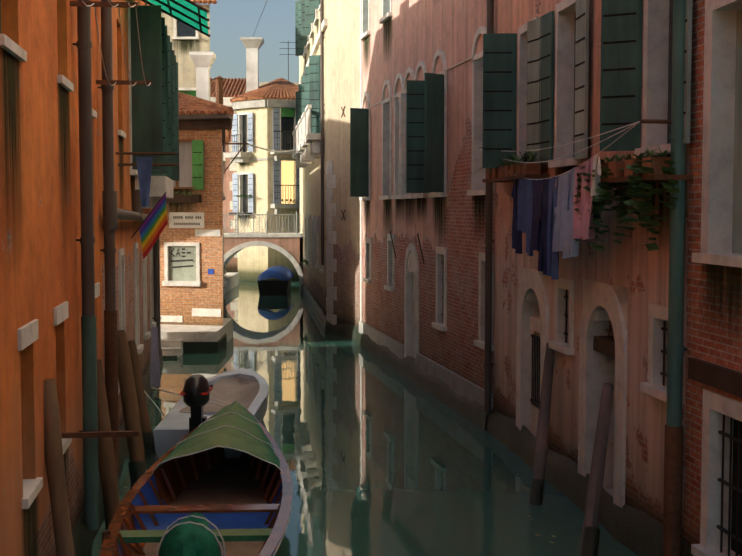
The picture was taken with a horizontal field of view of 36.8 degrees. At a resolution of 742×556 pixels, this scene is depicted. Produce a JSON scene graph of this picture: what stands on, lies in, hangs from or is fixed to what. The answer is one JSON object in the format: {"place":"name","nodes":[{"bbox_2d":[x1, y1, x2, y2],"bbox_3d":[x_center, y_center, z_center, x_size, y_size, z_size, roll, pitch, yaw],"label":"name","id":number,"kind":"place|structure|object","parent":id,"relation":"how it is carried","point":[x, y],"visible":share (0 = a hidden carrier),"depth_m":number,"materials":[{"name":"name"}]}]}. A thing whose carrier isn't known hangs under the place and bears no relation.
{"place":"outdoors","nodes":[
{"label":"outdoors","id":0,"kind":"place"},
{"bbox_2d":[139,194,167,258],"bbox_3d":[-3.816,-0.914,19.566,0.504,1.174,0.073,-1,4,-19],"label":"flag","id":1,"kind":"object","parent":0,"point":[153,226],"visible":0.94,"depth_m":19.56,"materials":[{"name":"multicoloured fabric"}]},
{"bbox_2d":[147,0,207,33],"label":"awning","id":2,"kind":"object","parent":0,"point":[188,13],"visible":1,"depth_m":19.91,"materials":[{"name":"green fabric"}]},
{"bbox_2d":[153,368,268,457],"bbox_3d":[-2.520,2.357,19.121,1.440,0.870,5.410,0,4,-1],"label":"motorboat","id":3,"kind":"object","parent":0,"point":[170,430],"visible":0.35,"depth_m":17.52,"materials":[{"name":"white plastic"}]},
{"bbox_2d":[183,374,212,432],"bbox_3d":[-2.540,2.054,16.480,0.380,1.300,1.116,0,4,-1],"label":"motor","id":4,"kind":"object","parent":3,"relation":"attached to","point":[194,388],"visible":0.73,"depth_m":16.03,"materials":[{"name":"black plastic"}]},
{"bbox_2d":[180,387,212,394],"bbox_3d":[-2.537,1.644,16.216,0.398,0.030,0.526,0,4,-1],"label":"red stripe","id":5,"kind":"object","parent":4,"relation":"attached to","point":[203,393],"visible":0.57,"depth_m":16.00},
{"bbox_2d":[179,374,259,412],"bbox_3d":[-2.522,2.116,19.381,1.120,0.334,3.780,0,4,-1],"label":"boat interior","id":6,"kind":"object","parent":3,"relation":"on","point":[243,392],"visible":0.5,"depth_m":20.14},
{"bbox_2d":[196,0,298,81],"label":"sky","id":7,"kind":"structure","parent":0,"point":[230,20],"materials":[{"name":"blue"}]},
{"bbox_2d":[76,0,493,431],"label":"pipe","id":8,"kind":"object","parent":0,"point":[112,213],"visible":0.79,"depth_m":14.38,"materials":[{"name":"metal"}]},
{"bbox_2d":[123,346,553,535],"bbox_3d":[-1.393,2.488,20.759,5.749,0.001,23.302,-1,4,-8],"label":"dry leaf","id":9,"kind":"object","parent":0,"point":[375,378],"visible":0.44,"depth_m":15.04,"materials":[{"name":"brown plant"}]},
{"bbox_2d":[136,157,558,279],"bbox_3d":[-0.186,-0.946,16.188,6.535,1.676,1.846,2,4,26],"label":"blue cloth","id":10,"kind":"object","parent":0,"point":[525,190],"visible":0.9,"depth_m":15.47,"materials":[{"name":"blue fabric"}]},
{"bbox_2d":[91,267,636,555],"bbox_3d":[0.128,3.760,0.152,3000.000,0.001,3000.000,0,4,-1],"label":"water","id":11,"kind":"structure","parent":0,"point":[385,462],"depth_m":16.94,"materials":[{"name":"teal liquid"}]},
{"bbox_2d":[0,0,102,555],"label":"orange building","id":12,"kind":"structure","parent":11,"relation":"on","point":[40,274],"depth_m":9.78,"materials":[{"name":"orange paint"}]},
{"bbox_2d":[98,0,153,427],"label":"orange building","id":13,"kind":"structure","parent":11,"relation":"on","point":[124,240],"depth_m":18.36,"materials":[{"name":"orange paint"}]},
{"bbox_2d":[100,408,292,555],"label":"boat","id":14,"kind":"object","parent":11,"relation":"on","point":[175,478],"visible":0.75,"depth_m":12.99,"materials":[{"name":"brown wood"}]},
{"bbox_2d":[118,401,279,542],"bbox_3d":[-1.891,2.251,14.044,1.794,0.526,5.609,0,4,-1],"label":"tarp","id":15,"kind":"object","parent":14,"relation":"on","point":[232,437],"visible":0.9,"depth_m":14.14,"materials":[{"name":"green fabric"}]},
{"bbox_2d":[140,457,266,555],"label":"boat floor","id":16,"kind":"structure","parent":14,"relation":"attached to","point":[229,481],"depth_m":14.45,"materials":[{"name":"brown wood"}]},
{"bbox_2d":[257,278,291,294],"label":"boat hull","id":17,"kind":"object","parent":11,"relation":"on","point":[272,286],"visible":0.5,"depth_m":49.00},
{"bbox_2d":[257,265,293,280],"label":"cover","id":18,"kind":"object","parent":17,"relation":"on","point":[281,272],"visible":1,"depth_m":49.14,"materials":[{"name":"blue fabric"}]},
{"bbox_2d":[0,0,741,555],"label":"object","id":19,"kind":"object","parent":11,"relation":"on","point":[604,304],"depth_m":15.14,"materials":[{"name":"white stone"}]},
{"bbox_2d":[44,378,74,555],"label":"mooring poles","id":20,"kind":"object","parent":19,"relation":"attached to","point":[55,468],"visible":0.9,"depth_m":9.81,"materials":[{"name":"brown wood"}]},
{"bbox_2d":[1,0,122,478],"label":"building reveals","id":21,"kind":"object","parent":19,"relation":"attached to","point":[9,18],"visible":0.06,"depth_m":9.35,"materials":[{"name":"orange paint"}]},
{"bbox_2d":[150,327,160,387],"bbox_3d":[-3.917,1.434,20.201,0.068,1.140,0.321,1,4,13],"label":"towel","id":22,"kind":"object","parent":19,"relation":"attached to","point":[154,372],"visible":1,"depth_m":20.15,"materials":[{"name":"fabric"}]},
{"bbox_2d":[168,246,195,280],"bbox_3d":[-5.235,-0.409,31.030,0.844,0.990,0.211,0,4,-1],"label":"sign","id":23,"kind":"object","parent":19,"relation":"attached to","point":[183,274],"visible":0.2,"depth_m":31.03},
{"bbox_2d":[161,5,209,87],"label":"building wall","id":24,"kind":"structure","parent":19,"relation":"attached to","point":[186,72],"depth_m":43.39,"materials":[{"name":"beige paint"}]},
{"bbox_2d":[159,512,220,555],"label":"tarp","id":25,"kind":"object","parent":19,"relation":"on","point":[189,539],"visible":0.79,"depth_m":10.62,"materials":[{"name":"green fabric"}]},
{"bbox_2d":[159,129,222,325],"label":"brick wall","id":26,"kind":"structure","parent":19,"relation":"attached to","point":[183,301],"depth_m":30.81,"materials":[{"name":"brick"}]},
{"bbox_2d":[173,139,194,188],"bbox_3d":[-5.403,-3.149,30.868,1.220,1.360,0.225,1,4,13],"label":"wood frame","id":27,"kind":"object","parent":26,"relation":"attached to","point":[183,140],"visible":0.27,"depth_m":30.73,"materials":[{"name":"brown wood"}]},
{"bbox_2d":[173,142,191,186],"bbox_3d":[-5.382,-3.145,30.959,0.990,1.260,0.247,0,4,-1],"label":"curtain","id":28,"kind":"object","parent":27,"relation":"attached to","point":[185,164],"depth_m":30.90,"materials":[{"name":"white fabric"}]},
{"bbox_2d":[208,269,213,273],"bbox_3d":[-4.420,-0.174,30.797,0.170,0.150,0.020,1,4,13],"label":"blue sign","id":29,"kind":"object","parent":26,"relation":"attached to","point":[210,271],"visible":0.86,"depth_m":30.79,"materials":[{"name":"blue metal"}]},
{"bbox_2d":[131,474,282,529],"bbox_3d":[-1.839,2.656,13.101,1.712,0.414,1.447,0,4,-1],"label":"boat hull interior","id":30,"kind":"object","parent":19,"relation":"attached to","point":[247,520],"visible":0.25,"depth_m":13.19,"materials":[{"name":"blue wood"}]},
{"bbox_2d":[223,113,237,272],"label":"pink building","id":31,"kind":"structure","parent":19,"relation":"attached to","point":[232,266],"depth_m":63.69,"materials":[{"name":"paint"}]},
{"bbox_2d":[178,91,294,189],"bbox_3d":[-5.919,-5.607,44.272,3.292,4.680,27.600,0,4,1],"label":"shutter","id":32,"kind":"object","parent":19,"relation":"attached to","point":[197,169],"visible":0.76,"depth_m":30.63,"materials":[{"name":"green wood"}]},
{"bbox_2d":[178,0,297,142],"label":"roof","id":33,"kind":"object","parent":19,"relation":"on","point":[278,88],"visible":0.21,"depth_m":57.61,"materials":[{"name":"orange tile"}]},
{"bbox_2d":[237,108,252,280],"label":"yellow building","id":34,"kind":"structure","parent":19,"relation":"attached to","point":[245,263],"depth_m":58.52,"materials":[{"name":"paint"}]},
{"bbox_2d":[252,107,267,281],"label":"yellow building","id":35,"kind":"structure","parent":19,"relation":"attached to","point":[260,189],"depth_m":57.67,"materials":[{"name":"yellow paint"}]},
{"bbox_2d":[223,211,300,233],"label":"railing","id":36,"kind":"object","parent":19,"relation":"on","point":[265,224],"visible":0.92,"depth_m":50.47,"materials":[{"name":"grey metal"}]},
{"bbox_2d":[224,237,302,269],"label":"arched bridge","id":37,"kind":"structure","parent":19,"relation":"attached to","point":[291,245],"depth_m":50.47,"materials":[{"name":"orange brick"}]},
{"bbox_2d":[232,107,299,212],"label":"shutter","id":38,"kind":"object","parent":19,"relation":"attached to","point":[276,164],"visible":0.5,"depth_m":57.82,"materials":[{"name":"wood"}]},
{"bbox_2d":[245,82,298,99],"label":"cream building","id":39,"kind":"structure","parent":19,"relation":"attached to","point":[263,83],"depth_m":74.20,"materials":[{"name":"beige paint"}]},
{"bbox_2d":[267,107,299,281],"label":"yellow building","id":40,"kind":"structure","parent":19,"relation":"attached to","point":[275,257],"depth_m":57.69,"materials":[{"name":"yellow paint"}]},
{"bbox_2d":[281,161,293,203],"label":"window","id":41,"kind":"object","parent":19,"relation":"in","point":[287,172],"visible":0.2,"depth_m":58.08,"materials":[{"name":"yellow glass"}]},
{"bbox_2d":[299,56,301,232],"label":"cream building","id":42,"kind":"structure","parent":19,"relation":"attached to","point":[300,168],"depth_m":53.60,"materials":[{"name":"beige paint"}]},
{"bbox_2d":[0,0,642,196],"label":"shutter","id":43,"kind":"object","parent":19,"relation":"attached to","point":[150,126],"visible":0.65,"depth_m":19.16,"materials":[{"name":"green wood"}]},
{"bbox_2d":[328,0,359,326],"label":"cream building","id":44,"kind":"structure","parent":19,"relation":"on","point":[343,53],"depth_m":32.53,"materials":[{"name":"beige paint"}]},
{"bbox_2d":[169,149,555,542],"bbox_3d":[-2.252,-0.224,27.370,6.069,4.602,37.446,-1,4,-9],"label":"leaf","id":45,"kind":"object","parent":19,"relation":"on","point":[531,158],"visible":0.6,"depth_m":16.46,"materials":[{"name":"green plant"}]},
{"bbox_2d":[0,0,741,555],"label":"stains","id":46,"kind":"object","parent":19,"relation":"on","point":[714,274],"visible":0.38,"depth_m":10.43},
{"bbox_2d":[236,152,528,203],"bbox_3d":[-0.745,-2.860,37.479,3.878,0.606,43.857,-1,4,-12],"label":"leaf","id":47,"kind":"object","parent":19,"relation":"on","point":[510,162],"visible":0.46,"depth_m":16.76,"materials":[{"name":"plant"}]},
{"bbox_2d":[429,0,741,253],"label":"shutter","id":48,"kind":"object","parent":19,"relation":"on","point":[581,70],"visible":0.46,"depth_m":13.75,"materials":[{"name":"wood"}]},
{"bbox_2d":[574,146,680,250],"bbox_3d":[2.653,-0.823,11.946,0.566,1.085,2.422,-1,4,-8],"label":"leaf","id":49,"kind":"object","parent":19,"relation":"attached to","point":[600,202],"visible":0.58,"depth_m":11.45,"materials":[{"name":"green plant"}]},
{"bbox_2d":[362,0,495,393],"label":"building","id":50,"kind":"structure","parent":11,"relation":"on","point":[424,30],"depth_m":23.03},
{"bbox_2d":[398,102,404,193],"bbox_3d":[0.856,-2.944,25.090,0.246,2.080,1.346,-1,4,-11],"label":"window","id":51,"kind":"structure","parent":50,"relation":"attached to","point":[401,183],"depth_m":25.54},
{"bbox_2d":[532,343,613,555],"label":"mooring poles","id":52,"kind":"object","parent":11,"relation":"on","point":[594,496],"visible":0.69,"depth_m":12.97,"materials":[{"name":"brown wood"}]},
{"bbox_2d":[493,0,689,541],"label":"building","id":53,"kind":"structure","parent":11,"relation":"on","point":[636,268],"depth_m":13.62,"materials":[{"name":"pink paint"}]},
{"bbox_2d":[683,0,741,546],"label":"building","id":54,"kind":"structure","parent":11,"relation":"on","point":[723,348],"depth_m":10.78,"materials":[{"name":"brick"}]},
{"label":"building caps","id":55,"kind":"object","parent":11,"relation":"on","visible":0},
{"bbox_2d":[301,0,327,314],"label":"cream building","id":56,"kind":"structure","parent":55,"relation":"attached to","point":[314,281],"depth_m":39.94,"materials":[{"name":"beige paint"}]},
{"bbox_2d":[61,1,692,437],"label":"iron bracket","id":57,"kind":"object","parent":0,"point":[219,81],"visible":0.58,"depth_m":12.10,"materials":[{"name":"brown metal"}]},
{"bbox_2d":[72,284,693,555],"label":"algae","id":58,"kind":"object","parent":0,"point":[637,532],"visible":0.27,"depth_m":15.43,"materials":[{"name":"green plant"}]},
{"bbox_2d":[81,0,686,530],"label":"drainpipe","id":59,"kind":"object","parent":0,"point":[675,348],"visible":0.85,"depth_m":10.96,"materials":[{"name":"metal"}]},
{"bbox_2d":[104,310,682,555],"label":"rusty pipe","id":60,"kind":"object","parent":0,"point":[673,479],"visible":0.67,"depth_m":11.08,"materials":[{"name":"brown metal"}]},
{"bbox_2d":[102,0,741,543],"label":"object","id":61,"kind":"object","parent":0,"point":[714,376],"depth_m":21.92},
{"bbox_2d":[511,175,548,274],"bbox_3d":[2.203,-0.772,15.376,0.112,1.357,2.046,0,4,-5],"label":"navy cloth","id":62,"kind":"object","parent":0,"point":[539,235],"visible":0.81,"depth_m":15.02,"materials":[{"name":"blue fabric"}]},
{"bbox_2d":[552,169,578,258],"bbox_3d":[2.375,-0.779,13.539,0.115,1.096,1.023,0,4,-6],"label":"hanging laundry","id":63,"kind":"object","parent":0,"point":[565,242],"visible":0.85,"depth_m":13.51,"materials":[{"name":"fabric"}]},
{"bbox_2d":[486,157,670,178],"bbox_3d":[2.420,-1.392,14.521,0.260,0.320,7.120,0,4,-8],"label":"window box","id":64,"kind":"object","parent":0,"point":[656,164],"visible":0.5,"depth_m":12.04,"materials":[{"name":"brown wood"}]},
{"bbox_2d":[573,157,597,240],"bbox_3d":[2.449,-0.900,12.787,0.113,0.952,0.880,0,4,-4],"label":"pink cloth","id":65,"kind":"object","parent":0,"point":[582,230],"visible":0.9,"depth_m":12.70,"materials":[{"name":"pink fabric"}]},
{"bbox_2d":[590,153,600,196],"bbox_3d":[2.487,-1.136,12.335,0.113,0.478,0.245,0,4,-1],"label":"white cloth","id":66,"kind":"object","parent":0,"point":[597,169],"visible":0.9,"depth_m":12.28,"materials":[{"name":"white fabric"}]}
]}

